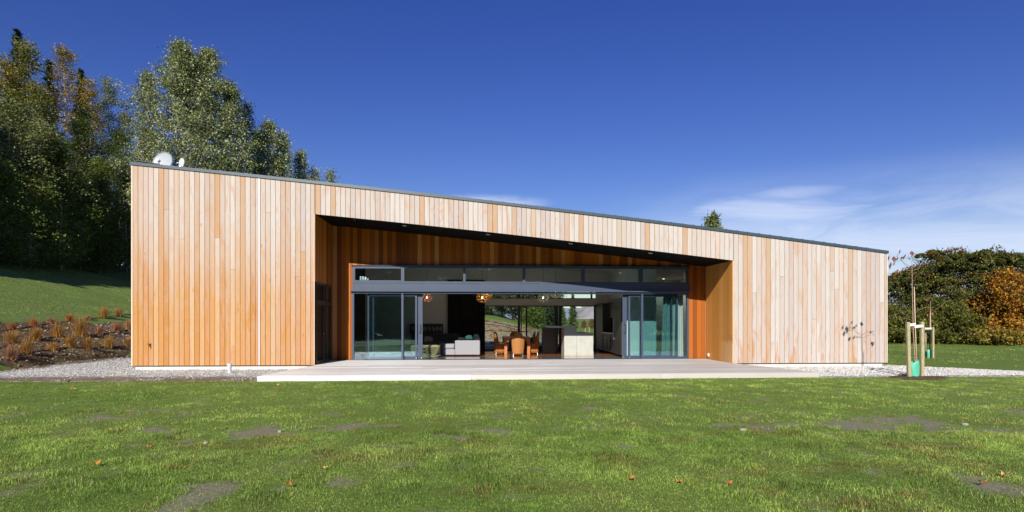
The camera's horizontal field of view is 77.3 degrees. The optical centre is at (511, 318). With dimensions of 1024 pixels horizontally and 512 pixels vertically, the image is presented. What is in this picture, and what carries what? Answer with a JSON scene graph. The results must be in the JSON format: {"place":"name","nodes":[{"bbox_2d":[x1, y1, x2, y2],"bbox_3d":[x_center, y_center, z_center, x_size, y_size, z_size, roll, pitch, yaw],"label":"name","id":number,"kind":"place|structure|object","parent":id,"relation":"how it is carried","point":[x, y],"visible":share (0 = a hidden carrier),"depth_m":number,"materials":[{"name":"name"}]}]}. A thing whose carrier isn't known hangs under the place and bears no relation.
{"place":"outdoors","nodes":[
{"label":"outdoors","id":0,"kind":"place"},
{"bbox_2d":[0,357,292,381],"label":"gravel path","id":1,"kind":"structure","parent":0,"point":[110,378],"depth_m":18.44,"materials":[{"name":"grey gravel"}]},
{"bbox_2d":[0,261,593,351],"bbox_3d":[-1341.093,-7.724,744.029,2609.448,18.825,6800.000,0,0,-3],"label":"hillside","id":2,"kind":"structure","parent":0,"point":[53,299],"depth_m":42.32,"materials":[{"name":"green plant"}]},
{"bbox_2d":[0,28,30,152],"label":"spruce tree","id":3,"kind":"object","parent":2,"relation":"on","point":[18,33],"visible":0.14,"depth_m":66.52,"materials":[{"name":"green plant"}]},
{"bbox_2d":[0,93,38,219],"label":"birch tree","id":4,"kind":"object","parent":2,"relation":"on","point":[13,145],"visible":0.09,"depth_m":55.05,"materials":[{"name":"green plant"}]},
{"bbox_2d":[0,52,43,230],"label":"birch tree","id":5,"kind":"object","parent":2,"relation":"on","point":[7,75],"visible":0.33,"depth_m":56.60,"materials":[{"name":"green plant"}]},
{"bbox_2d":[1,34,66,216],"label":"birch tree","id":6,"kind":"object","parent":2,"relation":"on","point":[26,57],"visible":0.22,"depth_m":62.88,"materials":[{"name":"green plant"}]},
{"bbox_2d":[0,93,78,259],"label":"birch tree","id":7,"kind":"object","parent":2,"relation":"on","point":[8,123],"visible":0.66,"depth_m":52.03,"materials":[{"name":"green plant"}]},
{"bbox_2d":[0,153,78,271],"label":"birch tree","id":8,"kind":"object","parent":2,"relation":"on","point":[8,250],"visible":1,"depth_m":47.98,"materials":[{"name":"green plant"}]},
{"bbox_2d":[0,168,79,270],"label":"birch tree","id":9,"kind":"object","parent":2,"relation":"on","point":[49,254],"visible":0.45,"depth_m":52.09,"materials":[{"name":"green plant"}]},
{"bbox_2d":[1,80,81,252],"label":"birch tree","id":10,"kind":"object","parent":2,"relation":"on","point":[38,100],"visible":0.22,"depth_m":61.47,"materials":[{"name":"green plant"}]},
{"bbox_2d":[41,59,65,152],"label":"spruce tree","id":11,"kind":"object","parent":2,"relation":"on","point":[48,83],"visible":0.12,"depth_m":74.33,"materials":[{"name":"green plant"}]},
{"bbox_2d":[9,114,107,269],"bbox_3d":[-41.068,-10.995,56.005,8.624,14.380,9.845,0,0,-3],"label":"birch tree","id":12,"kind":"object","parent":2,"relation":"on","point":[48,135],"visible":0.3,"depth_m":56.19,"materials":[{"name":"green plant"}]},
{"bbox_2d":[0,322,130,370],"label":"planting bed","id":13,"kind":"object","parent":2,"relation":"on","point":[34,359],"visible":0.26,"depth_m":25.81,"materials":[{"name":"brown plant"}]},
{"bbox_2d":[1,341,22,360],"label":"tussock","id":14,"kind":"object","parent":13,"relation":"on","point":[10,353],"visible":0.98,"depth_m":21.28,"materials":[{"name":"brown plant"}]},
{"bbox_2d":[1,329,32,343],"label":"tussock","id":15,"kind":"object","parent":13,"relation":"on","point":[11,337],"visible":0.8,"depth_m":23.65,"materials":[{"name":"orange plant"}]},
{"bbox_2d":[12,336,51,353],"bbox_3d":[-16.985,0.874,22.376,1.682,0.723,1.576,0,0,-32],"label":"tussock","id":16,"kind":"object","parent":13,"relation":"on","point":[26,348],"visible":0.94,"depth_m":22.31,"materials":[{"name":"orange plant"}]},
{"bbox_2d":[23,323,49,340],"bbox_3d":[-18.878,0.494,25.306,1.610,0.796,2.172,0,0,45],"label":"tussock","id":17,"kind":"object","parent":13,"relation":"on","point":[36,335],"visible":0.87,"depth_m":25.38,"materials":[{"name":"orange plant"}]},
{"bbox_2d":[46,320,77,337],"bbox_3d":[-19.359,0.381,27.309,1.993,0.870,1.684,0,0,-33],"label":"tussock","id":18,"kind":"object","parent":13,"relation":"on","point":[56,333],"visible":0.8,"depth_m":27.22,"materials":[{"name":"orange plant"}]},
{"bbox_2d":[7,346,125,360],"bbox_3d":[-17.272,1.236,25.032,0.592,0.300,7.998,0,0,-5],"label":"irrigation pipe","id":19,"kind":"object","parent":13,"relation":"on","point":[67,347],"visible":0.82,"depth_m":25.10,"materials":[{"name":"black plastic"}]},
{"bbox_2d":[59,335,82,347],"bbox_3d":[-17.524,0.821,25.605,1.489,0.696,1.468,0,0,-3],"label":"tussock","id":20,"kind":"object","parent":13,"relation":"on","point":[69,342],"visible":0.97,"depth_m":25.41,"materials":[{"name":"orange plant"}]},
{"bbox_2d":[64,313,97,336],"bbox_3d":[-19.312,0.227,28.953,2.598,1.191,2.585,0,0,-23],"label":"tussock","id":21,"kind":"object","parent":13,"relation":"on","point":[79,330],"visible":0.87,"depth_m":28.93,"materials":[{"name":"orange plant"}]},
{"bbox_2d":[76,336,95,349],"bbox_3d":[-16.960,0.906,25.829,1.786,0.677,1.346,0,0,7],"label":"tussock","id":22,"kind":"object","parent":13,"relation":"on","point":[87,343],"visible":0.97,"depth_m":25.88,"materials":[{"name":"orange plant"}]},
{"bbox_2d":[99,334,119,347],"bbox_3d":[-17.680,0.931,27.692,1.829,0.687,1.241,0,0,-38],"label":"tussock","id":23,"kind":"object","parent":13,"relation":"on","point":[107,343],"visible":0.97,"depth_m":27.72,"materials":[{"name":"orange plant"}]},
{"bbox_2d":[109,321,125,332],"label":"tussock","id":24,"kind":"object","parent":13,"relation":"on","point":[116,327],"visible":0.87,"depth_m":32.38,"materials":[{"name":"red plant"}]},
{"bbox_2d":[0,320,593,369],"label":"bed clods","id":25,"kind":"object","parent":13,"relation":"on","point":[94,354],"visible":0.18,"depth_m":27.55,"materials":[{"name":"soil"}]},
{"bbox_2d":[0,262,130,316],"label":"hill grass","id":26,"kind":"structure","parent":2,"relation":"on","point":[96,284],"depth_m":44.54,"materials":[{"name":"green plant"}]},
{"bbox_2d":[43,41,97,207],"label":"birch tree","id":27,"kind":"object","parent":2,"relation":"on","point":[68,56],"visible":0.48,"depth_m":71.27,"materials":[{"name":"green plant"}]},
{"bbox_2d":[32,135,110,273],"bbox_3d":[-39.681,-10.133,56.531,6.722,12.620,7.625,0,0,-3],"label":"birch tree","id":28,"kind":"object","parent":2,"relation":"on","point":[68,158],"visible":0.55,"depth_m":56.74,"materials":[{"name":"green plant"}]},
{"bbox_2d":[59,68,97,171],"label":"spruce tree","id":29,"kind":"object","parent":2,"relation":"on","point":[81,71],"visible":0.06,"depth_m":80.83,"materials":[{"name":"green plant"}]},
{"bbox_2d":[50,177,125,271],"bbox_3d":[-41.889,-9.050,61.975,7.564,10.484,7.388,0,0,-27],"label":"birch tree","id":30,"kind":"object","parent":2,"relation":"on","point":[95,254],"visible":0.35,"depth_m":62.21,"materials":[{"name":"green plant"}]},
{"bbox_2d":[57,102,123,256],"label":"birch tree","id":31,"kind":"object","parent":2,"relation":"on","point":[79,129],"visible":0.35,"depth_m":68.56,"materials":[{"name":"green plant"}]},
{"bbox_2d":[68,76,123,235],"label":"birch tree","id":32,"kind":"object","parent":2,"relation":"on","point":[89,97],"visible":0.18,"depth_m":78.43,"materials":[{"name":"green plant"}]},
{"bbox_2d":[66,155,130,275],"bbox_3d":[-41.005,-10.418,63.765,6.809,12.283,5.771,0,0,-3],"label":"birch tree","id":33,"kind":"object","parent":2,"relation":"on","point":[100,169],"visible":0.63,"depth_m":63.49,"materials":[{"name":"green plant"}]},
{"bbox_2d":[94,305,120,317],"bbox_3d":[-22.865,-0.475,35.989,2.191,0.868,1.622,0,0,-44],"label":"tussock","id":34,"kind":"object","parent":2,"relation":"on","point":[103,313],"visible":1,"depth_m":35.85,"materials":[{"name":"orange plant"}]},
{"bbox_2d":[87,75,129,253],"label":"birch tree","id":35,"kind":"object","parent":2,"relation":"on","point":[109,94],"visible":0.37,"depth_m":81.87,"materials":[{"name":"green plant"}]},
{"bbox_2d":[94,170,130,272],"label":"birch tree","id":36,"kind":"object","parent":2,"relation":"on","point":[126,180],"visible":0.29,"depth_m":73.89,"materials":[{"name":"green plant"}]},
{"bbox_2d":[94,127,136,268],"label":"birch tree","id":37,"kind":"object","parent":2,"relation":"on","point":[115,138],"visible":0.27,"depth_m":76.92,"materials":[{"name":"green plant"}]},
{"bbox_2d":[110,109,143,263],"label":"birch tree","id":38,"kind":"object","parent":2,"relation":"on","point":[125,127],"visible":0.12,"depth_m":90.23,"materials":[{"name":"green plant"}]},
{"bbox_2d":[110,66,175,255],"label":"poplar tree","id":39,"kind":"object","parent":2,"relation":"on","point":[146,75],"visible":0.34,"depth_m":65.50,"materials":[{"name":"green plant"}]},
{"bbox_2d":[105,35,253,218],"bbox_3d":[-34.034,-15.753,66.292,14.347,26.621,13.736,0,0,-44],"label":"poplar tree","id":40,"kind":"object","parent":2,"relation":"on","point":[180,56],"visible":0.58,"depth_m":64.51,"materials":[{"name":"green plant"}]},
{"bbox_2d":[137,44,294,177],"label":"poplar tree","id":41,"kind":"object","parent":2,"relation":"on","point":[211,57],"visible":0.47,"depth_m":67.12,"materials":[{"name":"green plant"}]},
{"bbox_2d":[200,80,273,173],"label":"poplar tree","id":42,"kind":"object","parent":2,"relation":"on","point":[236,104],"visible":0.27,"depth_m":69.58,"materials":[{"name":"green plant"}]},
{"bbox_2d":[235,99,264,173],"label":"poplar tree","id":43,"kind":"object","parent":2,"relation":"on","point":[248,110],"visible":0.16,"depth_m":73.93,"materials":[{"name":"green plant"}]},
{"bbox_2d":[251,127,266,174],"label":"poplar tree","id":44,"kind":"object","parent":2,"relation":"on","point":[258,148],"visible":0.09,"depth_m":79.69,"materials":[{"name":"green plant"}]},
{"bbox_2d":[252,116,297,177],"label":"poplar tree","id":45,"kind":"object","parent":2,"relation":"on","point":[269,128],"visible":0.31,"depth_m":75.63,"materials":[{"name":"green plant"}]},
{"bbox_2d":[269,128,296,177],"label":"poplar tree","id":46,"kind":"object","parent":2,"relation":"on","point":[283,156],"visible":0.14,"depth_m":77.72,"materials":[{"name":"green plant"}]},
{"bbox_2d":[289,146,317,180],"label":"poplar tree","id":47,"kind":"object","parent":2,"relation":"on","point":[302,163],"visible":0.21,"depth_m":81.64,"materials":[{"name":"green plant"}]},
{"bbox_2d":[304,165,322,180],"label":"poplar tree","id":48,"kind":"object","parent":2,"relation":"on","point":[316,177],"visible":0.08,"depth_m":83.95,"materials":[{"name":"green plant"}]},
{"bbox_2d":[322,166,340,182],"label":"poplar tree","id":49,"kind":"object","parent":2,"relation":"on","point":[329,177],"visible":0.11,"depth_m":85.78,"materials":[{"name":"green plant"}]},
{"bbox_2d":[485,294,507,312],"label":"pine tree","id":50,"kind":"object","parent":2,"relation":"on","point":[495,296],"visible":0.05,"depth_m":57.49,"materials":[{"name":"green plant"}]},
{"bbox_2d":[493,294,542,319],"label":"pine tree","id":51,"kind":"object","parent":2,"relation":"on","point":[513,311],"visible":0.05,"depth_m":59.31,"materials":[{"name":"green plant"}]},
{"bbox_2d":[504,294,546,321],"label":"pine tree","id":52,"kind":"object","parent":2,"relation":"on","point":[523,295],"visible":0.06,"depth_m":60.44,"materials":[{"name":"green plant"}]},
{"bbox_2d":[516,307,549,328],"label":"round tree","id":53,"kind":"object","parent":2,"relation":"on","point":[535,315],"visible":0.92,"depth_m":55.51,"materials":[{"name":"green plant"}]},
{"bbox_2d":[485,320,593,343],"bbox_3d":[-5.173,0.865,45.550,23.000,1.694,6.750,0,0,-3],"label":"planting bed","id":54,"kind":"object","parent":2,"relation":"on","point":[502,332],"visible":0.1,"depth_m":46.12,"materials":[{"name":"plant"}]},
{"bbox_2d":[511,294,567,328],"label":"pine tree","id":55,"kind":"object","parent":2,"relation":"on","point":[549,312],"visible":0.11,"depth_m":61.26,"materials":[{"name":"green plant"}]},
{"bbox_2d":[541,295,569,325],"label":"pine tree","id":56,"kind":"object","parent":2,"relation":"on","point":[551,321],"visible":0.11,"depth_m":62.51,"materials":[{"name":"green plant"}]},
{"bbox_2d":[0,319,1023,511],"bbox_3d":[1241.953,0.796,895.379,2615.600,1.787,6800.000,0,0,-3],"label":"lawn","id":57,"kind":"structure","parent":0,"point":[929,424],"depth_m":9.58,"materials":[{"name":"green plant"}]},
{"bbox_2d":[129,162,888,369],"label":"timber house","id":58,"kind":"structure","parent":57,"relation":"on","point":[241,271],"depth_m":21.73,"materials":[{"name":"brown wood"}]},
{"bbox_2d":[152,152,171,165],"bbox_3d":[-11.649,-5.246,21.346,0.518,0.738,0.799,0,0,-38],"label":"satellite dish","id":59,"kind":"object","parent":58,"relation":"on","point":[163,158],"visible":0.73,"depth_m":21.50,"materials":[{"name":"silver metal"}]},
{"bbox_2d":[315,282,330,364],"bbox_3d":[-6.492,0.139,22.098,0.136,2.715,2.180,0,0,-3],"label":"side door","id":60,"kind":"structure","parent":58,"relation":"in","point":[317,302],"depth_m":22.02,"materials":[{"name":"black wood"}]},
{"bbox_2d":[367,294,416,358],"bbox_3d":[-4.414,0.280,23.618,1.813,2.428,0.079,0,0,-3],"label":"sliding door","id":61,"kind":"structure","parent":58,"relation":"in","point":[384,357],"depth_m":23.61,"materials":[{"name":"grey metal"}]},
{"bbox_2d":[372,294,422,358],"bbox_3d":[-4.234,0.280,23.687,1.839,2.428,0.112,0,0,-3],"label":"sliding door","id":62,"kind":"structure","parent":58,"relation":"in","point":[420,296],"depth_m":23.74,"materials":[{"name":"grey metal"}]},
{"bbox_2d":[404,353,442,355],"bbox_3d":[-3.835,1.542,27.598,1.763,0.012,1.850,0,0,-3],"label":"rug","id":63,"kind":"object","parent":58,"relation":"on","point":[438,354],"visible":0.43,"depth_m":26.93,"materials":[{"name":"grey fabric"}]},
{"bbox_2d":[411,345,439,354],"bbox_3d":[-3.688,1.315,27.231,1.228,0.423,0.855,0,0,-3],"label":"coffee table","id":64,"kind":"object","parent":63,"relation":"on","point":[431,349],"visible":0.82,"depth_m":26.91,"materials":[{"name":"beige wood"}]},
{"bbox_2d":[410,324,442,332],"bbox_3d":[-4.159,0.449,31.198,1.593,0.437,0.215,0,0,-3],"label":"bookshelf","id":65,"kind":"object","parent":58,"relation":"attached to","point":[434,325],"visible":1,"depth_m":31.28,"materials":[{"name":"paint"}]},
{"bbox_2d":[410,333,458,350],"bbox_3d":[-3.625,1.090,30.195,2.265,0.820,0.930,0,0,-3],"label":"dark sofa","id":66,"kind":"object","parent":58,"relation":"on","point":[438,338],"visible":0.52,"depth_m":30.39,"materials":[{"name":"grey fabric"}]},
{"bbox_2d":[441,338,479,355],"bbox_3d":[-2.279,1.195,28.315,1.700,0.710,2.900,0,0,-3],"label":"corner sofa","id":67,"kind":"object","parent":58,"relation":"on","point":[464,347],"visible":0.92,"depth_m":26.88,"materials":[{"name":"grey fabric"}]},
{"bbox_2d":[448,280,484,350],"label":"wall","id":68,"kind":"structure","parent":58,"relation":"hanging from","point":[466,314],"depth_m":31.27,"materials":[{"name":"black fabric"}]},
{"bbox_2d":[494,332,503,353],"bbox_3d":[-0.541,1.059,28.137,0.542,0.988,0.549,0,0,-3],"label":"dining chair","id":69,"kind":"object","parent":58,"relation":"on","point":[498,347],"visible":0.95,"depth_m":27.92,"materials":[{"name":"brown leather"}]},
{"bbox_2d":[502,336,530,354],"bbox_3d":[0.173,1.173,28.609,1.149,0.755,1.900,0,0,-3],"label":"dining table","id":70,"kind":"object","parent":58,"relation":"on","point":[505,339],"visible":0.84,"depth_m":27.71,"materials":[{"name":"brown wood"}]},
{"bbox_2d":[512,332,523,354],"bbox_3d":[0.245,1.059,27.255,0.549,0.988,0.542,0,0,-3],"label":"dining chair","id":71,"kind":"object","parent":58,"relation":"on","point":[517,343],"visible":0.97,"depth_m":27.02,"materials":[{"name":"orange leather"}]},
{"bbox_2d":[351,265,688,283],"bbox_3d":[0.423,-1.643,23.790,12.635,0.656,0.170,0,0,-3],"label":"clerestory window","id":72,"kind":"structure","parent":58,"relation":"in","point":[640,268],"depth_m":23.77,"materials":[{"name":"clear glass"}]},
{"bbox_2d":[352,292,688,359],"bbox_3d":[0.398,0.274,23.929,12.535,2.552,0.370,0,0,-3],"label":"door frame","id":73,"kind":"structure","parent":58,"relation":"in","point":[353,293],"depth_m":23.72,"materials":[{"name":"grey metal"}]},
{"bbox_2d":[530,332,538,353],"bbox_3d":[0.938,1.059,28.223,0.542,0.988,0.549,0,0,-3],"label":"dining chair","id":74,"kind":"object","parent":58,"relation":"on","point":[534,347],"visible":0.86,"depth_m":28.01,"materials":[{"name":"brown leather"}]},
{"bbox_2d":[485,294,595,349],"bbox_3d":[0.504,0.000,31.654,7.355,3.100,0.080,0,0,-3],"label":"rear window","id":75,"kind":"structure","parent":58,"relation":"in","point":[518,295],"depth_m":31.71,"materials":[{"name":"black"}]},
{"bbox_2d":[595,298,621,352],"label":"kitchen cabinets","id":76,"kind":"object","parent":58,"relation":"on","point":[603,319],"visible":0.44,"depth_m":30.01,"materials":[{"name":"paint"}]},
{"bbox_2d":[604,334,610,350],"bbox_3d":[4.292,1.035,28.901,0.068,0.730,1.300,0,0,-3],"label":"double oven","id":77,"kind":"object","parent":76,"relation":"in","point":[607,342],"visible":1,"depth_m":28.82,"materials":[{"name":"black metal"}]},
{"bbox_2d":[613,308,621,355],"bbox_3d":[4.667,0.530,26.757,0.721,1.920,1.517,0,0,-3],"label":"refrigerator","id":78,"kind":"object","parent":58,"relation":"in","point":[617,331],"visible":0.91,"depth_m":26.65,"materials":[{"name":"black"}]},
{"bbox_2d":[622,294,671,358],"bbox_3d":[5.138,0.280,24.236,1.915,2.428,0.112,0,0,-3],"label":"sliding door","id":79,"kind":"structure","parent":58,"relation":"in","point":[624,297],"depth_m":24.20,"materials":[{"name":"grey metal"}]},
{"bbox_2d":[628,294,677,358],"bbox_3d":[5.336,0.280,24.189,1.902,2.428,0.079,0,0,-3],"label":"sliding door","id":80,"kind":"structure","parent":58,"relation":"in","point":[629,295],"depth_m":24.17,"materials":[{"name":"grey metal"}]},
{"bbox_2d":[661,295,682,355],"bbox_3d":[6.176,0.310,24.669,0.856,2.460,0.112,0,0,-3],"label":"curtain","id":81,"kind":"object","parent":58,"relation":"hanging from","point":[666,335],"visible":0.79,"depth_m":24.66,"materials":[{"name":"fabric"}]},
{"bbox_2d":[257,359,818,380],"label":"timber deck","id":82,"kind":"structure","parent":57,"relation":"on","point":[390,370],"depth_m":18.89,"materials":[{"name":"grey"}]},
{"bbox_2d":[566,294,578,327],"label":"conifer tree","id":83,"kind":"object","parent":57,"relation":"on","point":[573,316],"visible":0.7,"depth_m":109.82,"materials":[{"name":"green plant"}]},
{"bbox_2d":[701,210,723,228],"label":"poplar tree","id":84,"kind":"object","parent":57,"relation":"on","point":[711,221],"visible":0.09,"depth_m":59.73,"materials":[{"name":"green plant"}]},
{"bbox_2d":[767,364,1023,376],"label":"gravel bed","id":85,"kind":"object","parent":57,"relation":"on","point":[961,375],"visible":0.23,"depth_m":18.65,"materials":[{"name":"grey gravel"}]},
{"bbox_2d":[905,322,911,376],"bbox_3d":[11.127,0.952,17.962,0.133,1.736,0.088,0,0,-3],"label":"stake","id":86,"kind":"object","parent":57,"relation":"on","point":[908,348],"visible":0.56,"depth_m":17.92,"materials":[{"name":"brown wood"}]},
{"bbox_2d":[911,360,919,375],"bbox_3d":[11.401,1.417,18.128,0.285,0.525,0.199,0,0,-3],"label":"tree guard","id":87,"kind":"object","parent":57,"relation":"on","point":[915,368],"visible":0.68,"depth_m":18.05,"materials":[{"name":"green plastic"}]},
{"bbox_2d":[882,375,954,379],"bbox_3d":[11.476,1.650,17.968,2.074,0.100,1.415,0,0,17],"label":"soil mound","id":88,"kind":"object","parent":57,"relation":"on","point":[905,377],"visible":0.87,"depth_m":17.86,"materials":[{"name":"brown soil"}]},
{"bbox_2d":[888,250,925,361],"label":"sapling tree","id":89,"kind":"object","parent":88,"relation":"on","point":[894,259],"visible":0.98,"depth_m":18.12,"materials":[{"name":"brown plant"}]},
{"bbox_2d":[888,303,949,343],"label":"hedgerow tree","id":90,"kind":"object","parent":57,"relation":"on","point":[896,333],"visible":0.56,"depth_m":42.47,"materials":[{"name":"green plant"}]},
{"bbox_2d":[920,322,923,375],"bbox_3d":[11.654,0.953,18.192,0.088,1.735,0.088,0,0,-3],"label":"stake","id":91,"kind":"object","parent":57,"relation":"on","point":[921,350],"visible":0.56,"depth_m":18.15,"materials":[{"name":"brown wood"}]},
{"bbox_2d":[888,272,967,341],"bbox_3d":[28.607,-0.345,46.897,7.157,5.978,7.355,0,0,-3],"label":"hedgerow tree","id":92,"kind":"object","parent":57,"relation":"on","point":[900,281],"visible":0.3,"depth_m":45.89,"materials":[{"name":"green plant"}]},
{"bbox_2d":[890,297,966,340],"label":"hedgerow tree","id":93,"kind":"object","parent":57,"relation":"on","point":[920,304],"visible":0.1,"depth_m":45.13,"materials":[{"name":"green plant"}]},
{"bbox_2d":[888,267,984,311],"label":"hedgerow tree","id":94,"kind":"object","parent":57,"relation":"on","point":[929,275],"visible":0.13,"depth_m":46.54,"materials":[{"name":"green plant"}]},
{"bbox_2d":[896,246,996,314],"bbox_3d":[32.453,-1.784,48.914,7.149,7.542,9.840,0,0,-39],"label":"hedgerow tree","id":95,"kind":"object","parent":57,"relation":"on","point":[934,256],"visible":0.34,"depth_m":47.06,"materials":[{"name":"green plant"}]},
{"bbox_2d":[891,259,1002,323],"bbox_3d":[30.532,-1.166,46.771,7.879,6.248,9.822,0,0,-3],"label":"hedgerow tree","id":96,"kind":"object","parent":57,"relation":"on","point":[946,267],"visible":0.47,"depth_m":45.78,"materials":[{"name":"green plant"}]},
{"bbox_2d":[900,295,994,343],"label":"hedgerow tree","id":97,"kind":"object","parent":57,"relation":"on","point":[946,309],"visible":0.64,"depth_m":42.45,"materials":[{"name":"green plant"}]},
{"bbox_2d":[922,250,1023,340],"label":"hedgerow tree","id":98,"kind":"object","parent":57,"relation":"on","point":[1001,257],"visible":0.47,"depth_m":45.71,"materials":[{"name":"green plant"}]},
{"bbox_2d":[947,293,1019,343],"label":"hedgerow tree","id":99,"kind":"object","parent":57,"relation":"on","point":[972,305],"visible":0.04,"depth_m":44.89,"materials":[{"name":"green plant"}]},
{"bbox_2d":[948,244,1023,300],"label":"hedgerow tree","id":100,"kind":"object","parent":57,"relation":"on","point":[1020,262],"visible":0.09,"depth_m":46.87,"materials":[{"name":"green plant"}]},
{"bbox_2d":[961,266,1023,344],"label":"maple tree","id":101,"kind":"object","parent":57,"relation":"on","point":[1013,292],"visible":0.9,"depth_m":41.71,"materials":[{"name":"orange plant"}]},
{"bbox_2d":[962,320,1023,345],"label":"shrub","id":102,"kind":"object","parent":57,"relation":"on","point":[998,337],"visible":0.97,"depth_m":40.03,"materials":[{"name":"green plant"}]},
{"bbox_2d":[973,286,1023,342],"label":"maple tree","id":103,"kind":"object","parent":57,"relation":"on","point":[1008,312],"visible":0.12,"depth_m":42.02,"materials":[{"name":"orange plant"}]},
{"bbox_2d":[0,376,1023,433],"bbox_3d":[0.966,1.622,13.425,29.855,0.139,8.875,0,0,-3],"label":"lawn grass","id":104,"kind":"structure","parent":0,"point":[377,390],"depth_m":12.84,"materials":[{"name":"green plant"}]},
{"bbox_2d":[0,0,1023,308],"label":"sky","id":105,"kind":"structure","parent":0,"point":[892,126],"materials":[{"name":"blue"}]},
{"bbox_2d":[542,326,592,355],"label":"kitchen island","id":106,"kind":"structure","parent":0,"point":[574,342],"depth_m":26.98,"materials":[{"name":"concrete"}]},
{"bbox_2d":[576,307,593,318],"bbox_3d":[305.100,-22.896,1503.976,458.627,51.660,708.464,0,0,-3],"label":"rocky hill","id":107,"kind":"structure","parent":0,"point":[586,313],"depth_m":1224.50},
{"bbox_2d":[888,341,1023,366],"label":"lawn grass","id":108,"kind":"structure","parent":0,"point":[944,347],"depth_m":31.55,"materials":[{"name":"green plant"}]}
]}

